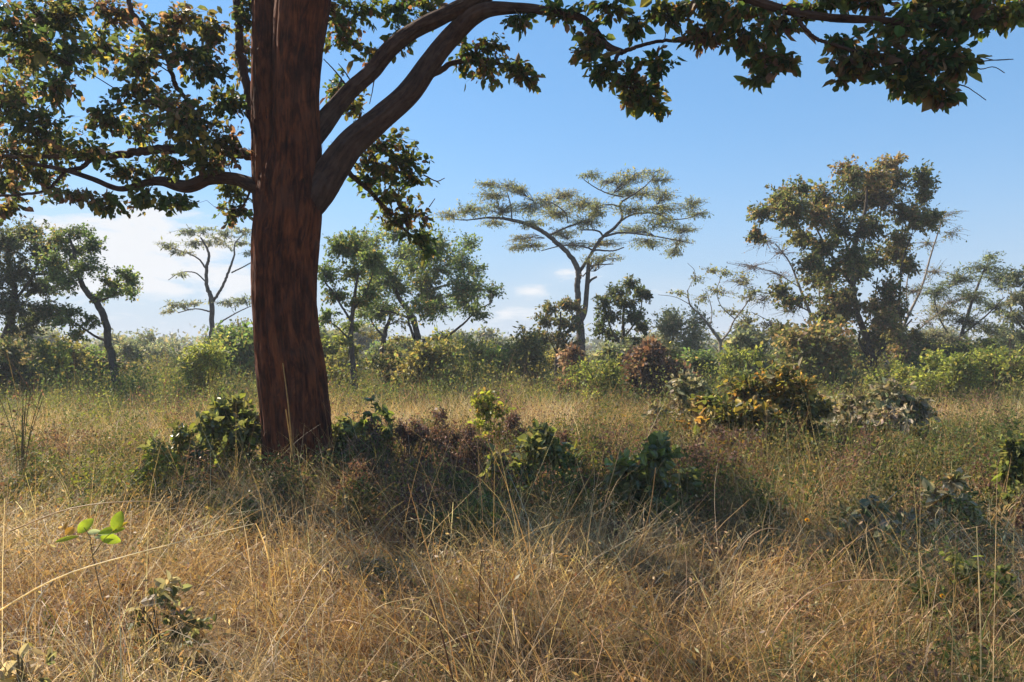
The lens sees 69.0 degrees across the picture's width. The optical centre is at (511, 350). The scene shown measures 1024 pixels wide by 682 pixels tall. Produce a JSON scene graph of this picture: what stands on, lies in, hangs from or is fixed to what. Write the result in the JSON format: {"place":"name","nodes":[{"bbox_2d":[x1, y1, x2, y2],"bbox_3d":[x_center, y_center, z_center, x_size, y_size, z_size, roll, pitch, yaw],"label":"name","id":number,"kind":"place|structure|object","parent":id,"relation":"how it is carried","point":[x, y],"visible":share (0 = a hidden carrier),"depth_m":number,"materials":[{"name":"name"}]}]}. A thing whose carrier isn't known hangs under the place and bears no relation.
{"place":"outdoors","nodes":[
{"label":"outdoors","id":0,"kind":"place"},
{"bbox_2d":[0,354,1023,681],"bbox_3d":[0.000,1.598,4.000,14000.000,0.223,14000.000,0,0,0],"label":"ground","id":1,"kind":"structure","parent":0,"point":[544,585],"depth_m":4.56,"materials":[{"name":"beige plant"}]},
{"bbox_2d":[0,332,36,364],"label":"bush","id":2,"kind":"object","parent":1,"relation":"on","point":[22,350],"visible":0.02,"depth_m":33.97,"materials":[{"name":"green plant"}]},
{"bbox_2d":[0,330,49,403],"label":"dark bush","id":3,"kind":"object","parent":1,"relation":"on","point":[14,349],"visible":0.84,"depth_m":21.86,"materials":[{"name":"green plant"}]},
{"bbox_2d":[0,643,56,681],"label":"pale plant","id":4,"kind":"object","parent":1,"relation":"on","point":[17,666],"visible":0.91,"depth_m":2.94,"materials":[{"name":"beige plant"}]},
{"bbox_2d":[0,376,68,489],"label":"bare shrub","id":5,"kind":"object","parent":1,"relation":"on","point":[22,465],"visible":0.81,"depth_m":8.52,"materials":[{"name":"brown plant"}]},
{"bbox_2d":[21,322,73,344],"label":"bush","id":6,"kind":"object","parent":1,"relation":"on","point":[47,335],"visible":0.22,"depth_m":80.92,"materials":[{"name":"green plant"}]},
{"bbox_2d":[26,335,73,396],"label":"leafy bush","id":7,"kind":"object","parent":1,"relation":"on","point":[48,349],"visible":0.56,"depth_m":23.90,"materials":[{"name":"green plant"}]},
{"bbox_2d":[33,333,100,385],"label":"olive bush","id":8,"kind":"object","parent":1,"relation":"on","point":[77,346],"visible":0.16,"depth_m":26.62,"materials":[{"name":"green plant"}]},
{"bbox_2d":[16,341,135,383],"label":"bush","id":9,"kind":"object","parent":1,"relation":"on","point":[96,364],"visible":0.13,"depth_m":28.20,"materials":[{"name":"green plant"}]},
{"bbox_2d":[27,220,143,386],"bbox_3d":[-13.813,-1.465,23.939,4.339,5.638,2.192,0,0,11],"label":"leaning tree","id":10,"kind":"object","parent":1,"relation":"on","point":[91,246],"visible":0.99,"depth_m":23.78,"materials":[{"name":"green plant"}]},
{"bbox_2d":[55,511,127,675],"bbox_3d":[-2.042,1.192,3.617,0.337,0.818,0.049,0,0,0],"label":"leafy sprig","id":11,"kind":"object","parent":1,"relation":"on","point":[107,535],"visible":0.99,"depth_m":3.61,"materials":[{"name":"green plant"}]},
{"bbox_2d":[79,344,107,376],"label":"leafy bush","id":12,"kind":"object","parent":1,"relation":"on","point":[97,353],"visible":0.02,"depth_m":28.72,"materials":[{"name":"green plant"}]},
{"bbox_2d":[92,331,127,350],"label":"bush","id":13,"kind":"object","parent":1,"relation":"on","point":[117,336],"visible":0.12,"depth_m":70.10,"materials":[{"name":"green plant"}]},
{"bbox_2d":[94,341,139,372],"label":"bush","id":14,"kind":"object","parent":1,"relation":"on","point":[106,353],"visible":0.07,"depth_m":41.34,"materials":[{"name":"green plant"}]},
{"bbox_2d":[112,337,147,374],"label":"bush","id":15,"kind":"object","parent":1,"relation":"on","point":[128,348],"visible":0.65,"depth_m":39.75,"materials":[{"name":"green plant"}]},
{"bbox_2d":[129,447,188,506],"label":"yellow green shrub","id":16,"kind":"object","parent":1,"relation":"on","point":[161,459],"visible":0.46,"depth_m":7.58,"materials":[{"name":"green plant"}]},
{"bbox_2d":[123,326,195,366],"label":"bush","id":17,"kind":"object","parent":1,"relation":"on","point":[149,336],"visible":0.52,"depth_m":51.83,"materials":[{"name":"green plant"}]},
{"bbox_2d":[124,570,216,660],"bbox_3d":[-1.793,1.388,3.901,0.470,0.467,0.300,0,0,13],"label":"green weed","id":18,"kind":"object","parent":1,"relation":"on","point":[163,590],"visible":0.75,"depth_m":3.90,"materials":[{"name":"green plant"}]},
{"bbox_2d":[137,419,239,487],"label":"broadleaf shrub","id":19,"kind":"object","parent":1,"relation":"on","point":[175,434],"visible":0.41,"depth_m":8.88,"materials":[{"name":"green plant"}]},
{"bbox_2d":[159,331,238,404],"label":"feathery bush","id":20,"kind":"object","parent":1,"relation":"on","point":[205,358],"visible":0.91,"depth_m":21.70,"materials":[{"name":"green plant"}]},
{"bbox_2d":[156,224,251,345],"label":"flat topped tree","id":21,"kind":"object","parent":1,"relation":"on","point":[190,232],"visible":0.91,"depth_m":43.98,"materials":[{"name":"green plant"}]},
{"bbox_2d":[182,390,261,484],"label":"broadleaf shrub","id":22,"kind":"object","parent":1,"relation":"on","point":[241,415],"visible":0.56,"depth_m":9.13,"materials":[{"name":"green plant"}]},
{"bbox_2d":[203,320,255,383],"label":"bush","id":23,"kind":"object","parent":1,"relation":"on","point":[234,338],"visible":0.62,"depth_m":28.33,"materials":[{"name":"green plant"}]},
{"bbox_2d":[211,319,254,380],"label":"bush","id":24,"kind":"object","parent":1,"relation":"on","point":[233,323],"visible":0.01,"depth_m":31.68,"materials":[{"name":"green plant"}]},
{"bbox_2d":[234,316,252,331],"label":"pale topped bush","id":25,"kind":"object","parent":1,"relation":"on","point":[239,324],"visible":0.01,"depth_m":39.27,"materials":[{"name":"green plant"}]},
{"bbox_2d":[321,332,357,375],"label":"bush","id":26,"kind":"object","parent":1,"relation":"on","point":[328,349],"visible":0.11,"depth_m":31.96,"materials":[{"name":"green plant"}]},
{"bbox_2d":[324,339,365,396],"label":"olive bush","id":27,"kind":"object","parent":1,"relation":"on","point":[342,354],"visible":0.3,"depth_m":25.05,"materials":[{"name":"green plant"}]},
{"bbox_2d":[319,325,373,380],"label":"bush","id":28,"kind":"object","parent":1,"relation":"on","point":[334,332],"visible":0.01,"depth_m":36.54,"materials":[{"name":"green plant"}]},
{"bbox_2d":[331,412,365,468],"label":"broadleaf shrub","id":29,"kind":"object","parent":1,"relation":"on","point":[346,420],"visible":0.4,"depth_m":9.37,"materials":[{"name":"green plant"}]},
{"bbox_2d":[317,226,389,389],"bbox_3d":[-5.024,-1.338,23.094,2.638,5.130,1.568,0,0,0],"label":"slender tree","id":30,"kind":"object","parent":1,"relation":"on","point":[353,244],"visible":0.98,"depth_m":22.99,"materials":[{"name":"green plant"}]},
{"bbox_2d":[345,338,366,357],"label":"bush","id":31,"kind":"object","parent":1,"relation":"on","point":[363,348],"visible":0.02,"depth_m":69.55,"materials":[{"name":"green plant"}]},
{"bbox_2d":[319,318,393,359],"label":"bush","id":32,"kind":"object","parent":1,"relation":"on","point":[361,339],"visible":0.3,"depth_m":69.14,"materials":[{"name":"green plant"}]},
{"bbox_2d":[341,412,398,473],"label":"dead weed","id":33,"kind":"object","parent":1,"relation":"on","point":[352,442],"visible":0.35,"depth_m":8.72,"materials":[{"name":"brown plant"}]},
{"bbox_2d":[343,395,398,469],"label":"broadleaf shrub","id":34,"kind":"object","parent":1,"relation":"on","point":[385,412],"visible":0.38,"depth_m":8.89,"materials":[{"name":"green plant"}]},
{"bbox_2d":[359,337,404,393],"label":"brown bush","id":35,"kind":"object","parent":1,"relation":"on","point":[389,359],"visible":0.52,"depth_m":25.71,"materials":[{"name":"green plant"}]},
{"bbox_2d":[365,340,406,361],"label":"bush","id":36,"kind":"object","parent":1,"relation":"on","point":[376,348],"visible":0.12,"depth_m":51.84,"materials":[{"name":"green plant"}]},
{"bbox_2d":[360,304,420,377],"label":"twisted tree","id":37,"kind":"object","parent":1,"relation":"on","point":[384,336],"visible":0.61,"depth_m":33.93,"materials":[{"name":"green plant"}]},
{"bbox_2d":[375,333,425,361],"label":"bush","id":38,"kind":"object","parent":1,"relation":"on","point":[408,344],"visible":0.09,"depth_m":56.08,"materials":[{"name":"green plant"}]},
{"bbox_2d":[382,413,439,479],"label":"dead weed","id":39,"kind":"object","parent":1,"relation":"on","point":[403,433],"visible":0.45,"depth_m":8.89,"materials":[{"name":"brown plant"}]},
{"bbox_2d":[333,221,507,377],"bbox_3d":[-4.129,-2.356,31.866,7.988,7.650,6.614,0,0,0],"label":"spreading tree","id":40,"kind":"object","parent":1,"relation":"on","point":[464,292],"visible":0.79,"depth_m":30.95,"materials":[{"name":"green plant"}]},
{"bbox_2d":[386,329,473,393],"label":"olive bush","id":41,"kind":"object","parent":1,"relation":"on","point":[429,356],"visible":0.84,"depth_m":24.66,"materials":[{"name":"green plant"}]},
{"bbox_2d":[417,406,477,472],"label":"dead weed","id":42,"kind":"object","parent":1,"relation":"on","point":[440,433],"visible":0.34,"depth_m":8.98,"materials":[{"name":"brown plant"}]},
{"bbox_2d":[439,347,471,371],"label":"bush","id":43,"kind":"object","parent":1,"relation":"on","point":[458,356],"visible":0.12,"depth_m":37.70,"materials":[{"name":"green plant"}]},
{"bbox_2d":[438,421,495,483],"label":"dead weed","id":44,"kind":"object","parent":1,"relation":"on","point":[469,442],"visible":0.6,"depth_m":8.53,"materials":[{"name":"brown plant"}]},
{"bbox_2d":[410,483,525,560],"bbox_3d":[-0.277,1.383,5.989,1.084,0.652,0.807,0,0,34],"label":"green weed","id":45,"kind":"object","parent":1,"relation":"on","point":[471,509],"visible":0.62,"depth_m":5.95,"materials":[{"name":"green plant"}]},
{"bbox_2d":[449,324,511,355],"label":"bush","id":46,"kind":"object","parent":1,"relation":"on","point":[488,332],"visible":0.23,"depth_m":64.65,"materials":[{"name":"green plant"}]},
{"bbox_2d":[455,335,505,383],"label":"leafy bush","id":47,"kind":"object","parent":1,"relation":"on","point":[475,365],"visible":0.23,"depth_m":31.72,"materials":[{"name":"green plant"}]},
{"bbox_2d":[461,335,516,389],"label":"bush","id":48,"kind":"object","parent":1,"relation":"on","point":[479,349],"visible":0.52,"depth_m":29.64,"materials":[{"name":"green plant"}]},
{"bbox_2d":[465,387,516,450],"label":"yellow green shrub","id":49,"kind":"object","parent":1,"relation":"on","point":[483,403],"visible":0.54,"depth_m":10.49,"materials":[{"name":"green plant"}]},
{"bbox_2d":[495,409,526,477],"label":"dead weed","id":50,"kind":"object","parent":1,"relation":"on","point":[511,421],"visible":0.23,"depth_m":9.34,"materials":[{"name":"brown plant"}]},
{"bbox_2d":[0,0,1023,487],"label":"tree","id":51,"kind":"object","parent":1,"relation":"on","point":[294,184],"visible":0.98,"depth_m":8.94,"materials":[{"name":"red plant"}]},
{"bbox_2d":[0,326,1023,681],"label":"undergrowth","id":52,"kind":"object","parent":1,"relation":"on","point":[872,476],"visible":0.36,"depth_m":8.36,"materials":[{"name":"green plant"}]},
{"bbox_2d":[0,362,1023,681],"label":"green grass","id":53,"kind":"structure","parent":1,"relation":"on","point":[604,402],"depth_m":4.52,"materials":[{"name":"green plant"}]},
{"bbox_2d":[0,216,74,344],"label":"dark tree","id":54,"kind":"object","parent":53,"relation":"on","point":[12,307],"visible":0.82,"depth_m":24.73,"materials":[{"name":"green plant"}]},
{"bbox_2d":[658,263,767,377],"bbox_3d":[8.081,-1.257,29.986,4.387,4.694,2.047,0,0,0],"label":"bare tree","id":55,"kind":"object","parent":53,"relation":"on","point":[751,293],"visible":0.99,"depth_m":29.94,"materials":[{"name":"green plant"}]},
{"bbox_2d":[44,323,981,355],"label":"woodland","id":56,"kind":"object","parent":1,"relation":"on","point":[591,345],"visible":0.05,"depth_m":165.91,"materials":[{"name":"green plant"}]},
{"bbox_2d":[500,321,551,391],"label":"olive bush","id":57,"kind":"object","parent":1,"relation":"on","point":[524,347],"visible":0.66,"depth_m":27.57,"materials":[{"name":"green plant"}]},
{"bbox_2d":[477,418,584,505],"bbox_3d":[0.207,1.234,8.137,1.215,1.004,0.729,0,0,-33],"label":"broadleaf shrub","id":58,"kind":"object","parent":1,"relation":"on","point":[541,441],"visible":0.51,"depth_m":8.05,"materials":[{"name":"green plant"}]},
{"bbox_2d":[536,344,566,377],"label":"bush","id":59,"kind":"object","parent":1,"relation":"on","point":[549,356],"visible":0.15,"depth_m":35.53,"materials":[{"name":"green plant"}]},
{"bbox_2d":[525,295,586,375],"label":"bushy tree","id":60,"kind":"object","parent":1,"relation":"on","point":[564,323],"visible":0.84,"depth_m":29.97,"materials":[{"name":"green plant"}]},
{"bbox_2d":[555,428,573,471],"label":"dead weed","id":61,"kind":"object","parent":1,"relation":"on","point":[562,436],"visible":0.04,"depth_m":8.74,"materials":[{"name":"brown plant"}]},
{"bbox_2d":[432,163,714,363],"bbox_3d":[3.584,-4.720,40.300,15.379,12.699,10.877,0,0,0],"label":"umbrella tree","id":62,"kind":"object","parent":1,"relation":"on","point":[545,202],"visible":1,"depth_m":39.97,"materials":[{"name":"green plant"}]},
{"bbox_2d":[552,340,595,399],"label":"rust bush","id":63,"kind":"object","parent":1,"relation":"on","point":[572,352],"visible":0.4,"depth_m":23.92,"materials":[{"name":"brown plant"}]},
{"bbox_2d":[563,353,632,407],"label":"leafy bush","id":64,"kind":"object","parent":1,"relation":"on","point":[601,377],"visible":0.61,"depth_m":20.86,"materials":[{"name":"green plant"}]},
{"bbox_2d":[581,337,641,395],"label":"bush","id":65,"kind":"object","parent":1,"relation":"on","point":[612,347],"visible":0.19,"depth_m":25.75,"materials":[{"name":"green plant"}]},
{"bbox_2d":[588,273,653,372],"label":"bushy tree","id":66,"kind":"object","parent":1,"relation":"on","point":[635,317],"visible":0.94,"depth_m":27.84,"materials":[{"name":"green plant"}]},
{"bbox_2d":[597,341,688,377],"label":"bush","id":67,"kind":"object","parent":1,"relation":"on","point":[672,353],"visible":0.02,"depth_m":27.47,"materials":[{"name":"green plant"}]},
{"bbox_2d":[603,430,704,535],"bbox_3d":[1.323,1.286,6.969,0.963,1.136,0.957,0,0,0],"label":"broadleaf shrub","id":68,"kind":"object","parent":1,"relation":"on","point":[656,451],"visible":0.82,"depth_m":6.88,"materials":[{"name":"green plant"}]},
{"bbox_2d":[616,331,702,401],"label":"rust bush","id":69,"kind":"object","parent":1,"relation":"on","point":[653,348],"visible":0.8,"depth_m":22.55,"materials":[{"name":"brown plant"}]},
{"bbox_2d":[669,444,688,474],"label":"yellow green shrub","id":70,"kind":"object","parent":1,"relation":"on","point":[674,447],"visible":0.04,"depth_m":8.66,"materials":[{"name":"green plant"}]},
{"bbox_2d":[642,300,717,354],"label":"round bush","id":71,"kind":"object","parent":1,"relation":"on","point":[669,327],"visible":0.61,"depth_m":39.67,"materials":[{"name":"green plant"}]},
{"bbox_2d":[641,368,723,431],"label":"grey leaved shrub","id":72,"kind":"object","parent":1,"relation":"on","point":[688,384],"visible":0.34,"depth_m":12.89,"materials":[{"name":"green plant"}]},
{"bbox_2d":[666,346,723,383],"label":"bush","id":73,"kind":"object","parent":1,"relation":"on","point":[697,358],"visible":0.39,"depth_m":28.27,"materials":[{"name":"green plant"}]},
{"bbox_2d":[671,439,746,474],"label":"dead weed","id":74,"kind":"object","parent":1,"relation":"on","point":[705,452],"visible":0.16,"depth_m":8.29,"materials":[{"name":"brown plant"}]},
{"bbox_2d":[706,322,773,376],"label":"bush","id":75,"kind":"object","parent":1,"relation":"on","point":[744,337],"visible":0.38,"depth_m":31.87,"materials":[{"name":"green plant"}]},
{"bbox_2d":[708,419,774,457],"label":"dead weed","id":76,"kind":"object","parent":1,"relation":"on","point":[722,437],"visible":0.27,"depth_m":9.52,"materials":[{"name":"brown plant"}]},
{"bbox_2d":[714,341,769,380],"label":"leafy bush","id":77,"kind":"object","parent":1,"relation":"on","point":[726,360],"visible":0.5,"depth_m":24.81,"materials":[{"name":"green plant"}]},
{"bbox_2d":[733,306,776,353],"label":"round bush","id":78,"kind":"object","parent":1,"relation":"on","point":[747,320],"visible":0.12,"depth_m":41.92,"materials":[{"name":"green plant"}]},
{"bbox_2d":[673,356,843,459],"bbox_3d":[3.581,0.923,11.068,2.478,1.686,2.100,0,0,0],"label":"orange green shrub","id":79,"kind":"object","parent":1,"relation":"on","point":[779,387],"visible":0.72,"depth_m":10.73,"materials":[{"name":"green plant"}]},
{"bbox_2d":[762,350,777,369],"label":"bush","id":80,"kind":"object","parent":1,"relation":"on","point":[768,359],"visible":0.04,"depth_m":33.81,"materials":[{"name":"green plant"}]},
{"bbox_2d":[719,229,838,365],"bbox_3d":[11.983,-2.006,34.371,6.138,7.215,3.066,0,0,-19],"label":"leafless tree","id":81,"kind":"object","parent":1,"relation":"on","point":[755,267],"visible":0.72,"depth_m":34.16,"materials":[{"name":"brown plant"}]},
{"bbox_2d":[786,518,809,597],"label":"yellow flower","id":82,"kind":"object","parent":1,"relation":"on","point":[806,520],"visible":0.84,"depth_m":4.60,"materials":[{"name":"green plant"}]},
{"bbox_2d":[766,314,867,398],"bbox_3d":[9.833,0.436,24.267,3.611,3.321,3.326,0,0,0],"label":"brown bush","id":83,"kind":"object","parent":1,"relation":"on","point":[811,344],"visible":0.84,"depth_m":23.80,"materials":[{"name":"green plant"}]},
{"bbox_2d":[743,150,947,380],"bbox_3d":[12.915,-3.200,28.978,8.270,9.474,4.503,0,0,0],"label":"brown tree","id":84,"kind":"object","parent":1,"relation":"on","point":[874,185],"visible":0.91,"depth_m":28.53,"materials":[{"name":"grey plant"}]},
{"bbox_2d":[837,349,866,374],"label":"bush","id":85,"kind":"object","parent":1,"relation":"on","point":[860,357],"visible":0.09,"depth_m":35.87,"materials":[{"name":"green plant"}]},
{"bbox_2d":[810,494,924,558],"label":"grey leaved plant","id":86,"kind":"object","parent":1,"relation":"on","point":[866,502],"visible":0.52,"depth_m":5.90,"materials":[{"name":"green plant"}]},
{"bbox_2d":[862,348,891,372],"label":"bush","id":87,"kind":"object","parent":1,"relation":"on","point":[880,358],"visible":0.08,"depth_m":36.39,"materials":[{"name":"green plant"}]},
{"bbox_2d":[813,376,950,447],"bbox_3d":[5.745,1.071,11.915,1.849,1.341,1.697,0,0,-36],"label":"grey leaved shrub","id":88,"kind":"object","parent":1,"relation":"on","point":[886,394],"visible":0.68,"depth_m":11.68,"materials":[{"name":"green plant"}]},
{"bbox_2d":[863,354,922,396],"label":"leafy bush","id":89,"kind":"object","parent":1,"relation":"on","point":[902,369],"visible":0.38,"depth_m":22.05,"materials":[{"name":"green plant"}]},
{"bbox_2d":[885,354,937,383],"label":"bush","id":90,"kind":"object","parent":1,"relation":"on","point":[916,362],"visible":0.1,"depth_m":27.28,"materials":[{"name":"green plant"}]},
{"bbox_2d":[883,207,968,372],"bbox_3d":[19.383,-2.540,34.906,4.610,8.375,2.293,0,0,0],"label":"leafless tree","id":91,"kind":"object","parent":1,"relation":"on","point":[922,283],"visible":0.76,"depth_m":34.96,"materials":[{"name":"green plant"}]},
{"bbox_2d":[903,321,966,338],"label":"bush","id":92,"kind":"object","parent":1,"relation":"on","point":[949,329],"visible":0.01,"depth_m":86.60,"materials":[{"name":"green plant"}]},
{"bbox_2d":[931,593,948,636],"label":"yellow flower","id":93,"kind":"object","parent":1,"relation":"on","point":[941,595],"visible":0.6,"depth_m":3.90,"materials":[{"name":"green plant"}]},
{"bbox_2d":[903,335,984,372],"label":"bush","id":94,"kind":"object","parent":1,"relation":"on","point":[965,346],"visible":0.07,"depth_m":27.29,"materials":[{"name":"green plant"}]},
{"bbox_2d":[902,348,990,406],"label":"leafy bush","id":95,"kind":"object","parent":1,"relation":"on","point":[953,366],"visible":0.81,"depth_m":20.63,"materials":[{"name":"green plant"}]},
{"bbox_2d":[918,467,982,550],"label":"grey leaved plant","id":96,"kind":"object","parent":1,"relation":"on","point":[956,476],"visible":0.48,"depth_m":6.34,"materials":[{"name":"green plant"}]},
{"bbox_2d":[914,251,1016,347],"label":"grey green tree","id":97,"kind":"object","parent":1,"relation":"on","point":[967,322],"visible":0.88,"depth_m":35.94,"materials":[{"name":"brown plant"}]},
{"bbox_2d":[910,545,1023,630],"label":"green weed","id":98,"kind":"object","parent":1,"relation":"on","point":[951,558],"visible":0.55,"depth_m":4.18,"materials":[{"name":"green plant"}]},
{"bbox_2d":[931,335,1005,351],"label":"bush","id":99,"kind":"object","parent":1,"relation":"on","point":[984,342],"visible":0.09,"depth_m":35.69,"materials":[{"name":"green plant"}]},
{"bbox_2d":[943,343,1023,403],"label":"leafy bush","id":100,"kind":"object","parent":1,"relation":"on","point":[985,359],"visible":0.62,"depth_m":21.98,"materials":[{"name":"green plant"}]},
{"bbox_2d":[978,428,1023,512],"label":"green weed","id":101,"kind":"object","parent":1,"relation":"on","point":[1012,448],"visible":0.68,"depth_m":7.46,"materials":[{"name":"green plant"}]},
{"bbox_2d":[985,319,1023,353],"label":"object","id":102,"kind":"object","parent":1,"relation":"on","point":[1009,344],"visible":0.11,"depth_m":40.92,"materials":[{"name":"green plant"}]},
{"bbox_2d":[989,264,1023,345],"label":"grey green tree","id":103,"kind":"object","parent":1,"relation":"on","point":[1013,316],"visible":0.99,"depth_m":32.95,"materials":[{"name":"brown plant"}]},
{"bbox_2d":[1009,346,1023,382],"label":"olive bush","id":104,"kind":"object","parent":1,"relation":"on","point":[1014,351],"visible":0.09,"depth_m":23.66,"materials":[{"name":"green plant"}]},
{"bbox_2d":[0,0,1023,350],"label":"sky","id":105,"kind":"structure","parent":0,"point":[723,141],"materials":[{"name":"blue"}]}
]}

